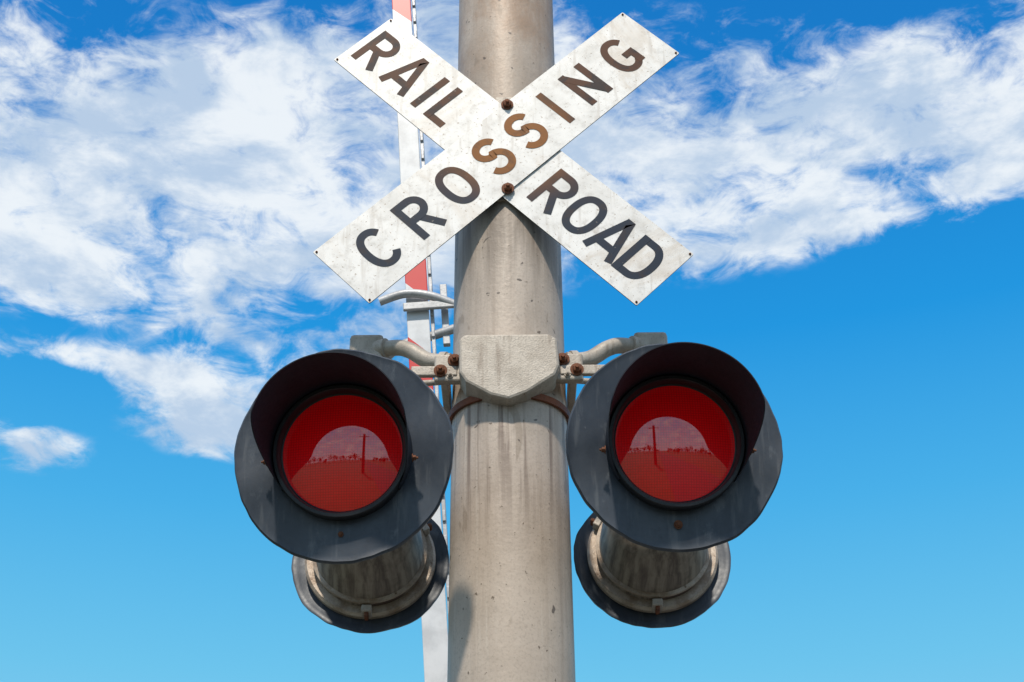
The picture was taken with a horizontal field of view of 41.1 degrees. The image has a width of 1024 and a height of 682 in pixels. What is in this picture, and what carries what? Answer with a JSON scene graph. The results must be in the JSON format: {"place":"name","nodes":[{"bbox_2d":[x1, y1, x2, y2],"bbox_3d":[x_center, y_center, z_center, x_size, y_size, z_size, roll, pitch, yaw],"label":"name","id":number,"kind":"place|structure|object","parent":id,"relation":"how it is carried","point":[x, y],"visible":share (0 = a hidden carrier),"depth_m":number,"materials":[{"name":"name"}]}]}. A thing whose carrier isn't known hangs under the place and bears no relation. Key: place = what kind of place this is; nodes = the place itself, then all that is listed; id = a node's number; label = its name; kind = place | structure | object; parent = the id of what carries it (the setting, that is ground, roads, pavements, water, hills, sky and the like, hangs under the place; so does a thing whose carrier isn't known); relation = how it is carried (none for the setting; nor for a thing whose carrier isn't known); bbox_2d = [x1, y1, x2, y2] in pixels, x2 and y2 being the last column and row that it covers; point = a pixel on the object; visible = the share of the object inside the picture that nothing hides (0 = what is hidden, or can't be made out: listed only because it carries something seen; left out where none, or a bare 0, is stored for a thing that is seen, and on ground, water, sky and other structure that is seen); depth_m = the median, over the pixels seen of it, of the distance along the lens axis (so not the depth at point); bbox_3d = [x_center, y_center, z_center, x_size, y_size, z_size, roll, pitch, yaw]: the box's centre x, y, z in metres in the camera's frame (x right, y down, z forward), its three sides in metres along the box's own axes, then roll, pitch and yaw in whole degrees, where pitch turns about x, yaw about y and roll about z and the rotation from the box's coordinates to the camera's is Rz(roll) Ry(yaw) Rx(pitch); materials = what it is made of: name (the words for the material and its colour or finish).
{"place":"outdoors","nodes":[
{"label":"outdoors","id":0,"kind":"place"},
{"bbox_2d":[0,0,1023,681],"label":"sky","id":1,"kind":"structure","parent":0,"point":[842,181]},
{"label":"ground","id":2,"kind":"structure","parent":0,"visible":0},
{"label":"gravel pad","id":3,"kind":"object","parent":2,"relation":"on","visible":0},
{"bbox_2d":[378,0,453,681],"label":"crossing gate","id":4,"kind":"structure","parent":3,"relation":"on","point":[417,295],"depth_m":5.82,"materials":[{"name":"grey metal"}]},
{"bbox_2d":[447,0,575,681],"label":"signal pole","id":5,"kind":"object","parent":3,"relation":"on","point":[510,615],"visible":0.73,"depth_m":3.75,"materials":[{"name":"grey metal"}]},
{"bbox_2d":[234,349,453,563],"bbox_3d":[-0.426,0.293,3.487,0.562,0.563,0.530,-2,-20,2],"label":"crossing signal light","id":6,"kind":"object","parent":5,"relation":"attached to","point":[343,456],"visible":1,"depth_m":3.42,"materials":[{"name":"metal"}]},
{"bbox_2d":[291,519,448,633],"bbox_3d":[-0.428,0.662,4.130,0.477,0.479,0.530,0,-40,-2],"label":"crossing signal light","id":7,"kind":"object","parent":5,"relation":"attached to","point":[402,585],"visible":0.65,"depth_m":4.01,"materials":[{"name":"metal"}]},
{"bbox_2d":[313,13,692,305],"bbox_3d":[-0.023,-0.550,4.281,1.130,1.124,0.210,-1,-30,0],"label":"crossbuck sign","id":8,"kind":"object","parent":5,"relation":"attached to","point":[501,149],"visible":1,"depth_m":4.18,"materials":[{"name":"white metal"}]},
{"bbox_2d":[349,332,667,424],"bbox_3d":[-0.008,0.240,3.941,0.938,0.555,0.415,-1,-30,0],"label":"signal crossarm","id":9,"kind":"object","parent":5,"relation":"attached to","point":[507,370],"visible":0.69,"depth_m":3.83,"materials":[{"name":"grey metal"}]},
{"bbox_2d":[574,512,730,627],"bbox_3d":[0.425,0.645,4.135,0.476,0.476,0.530,-1,-40,1],"label":"crossing signal light","id":10,"kind":"object","parent":5,"relation":"attached to","point":[623,579],"visible":0.63,"depth_m":4.02,"materials":[{"name":"metal"}]},
{"bbox_2d":[565,342,782,551],"bbox_3d":[0.413,0.270,3.496,0.555,0.551,0.530,0,-20,-2],"label":"crossing signal light","id":11,"kind":"object","parent":5,"relation":"attached to","point":[674,447],"visible":1,"depth_m":3.44,"materials":[{"name":"metal"}]}
]}

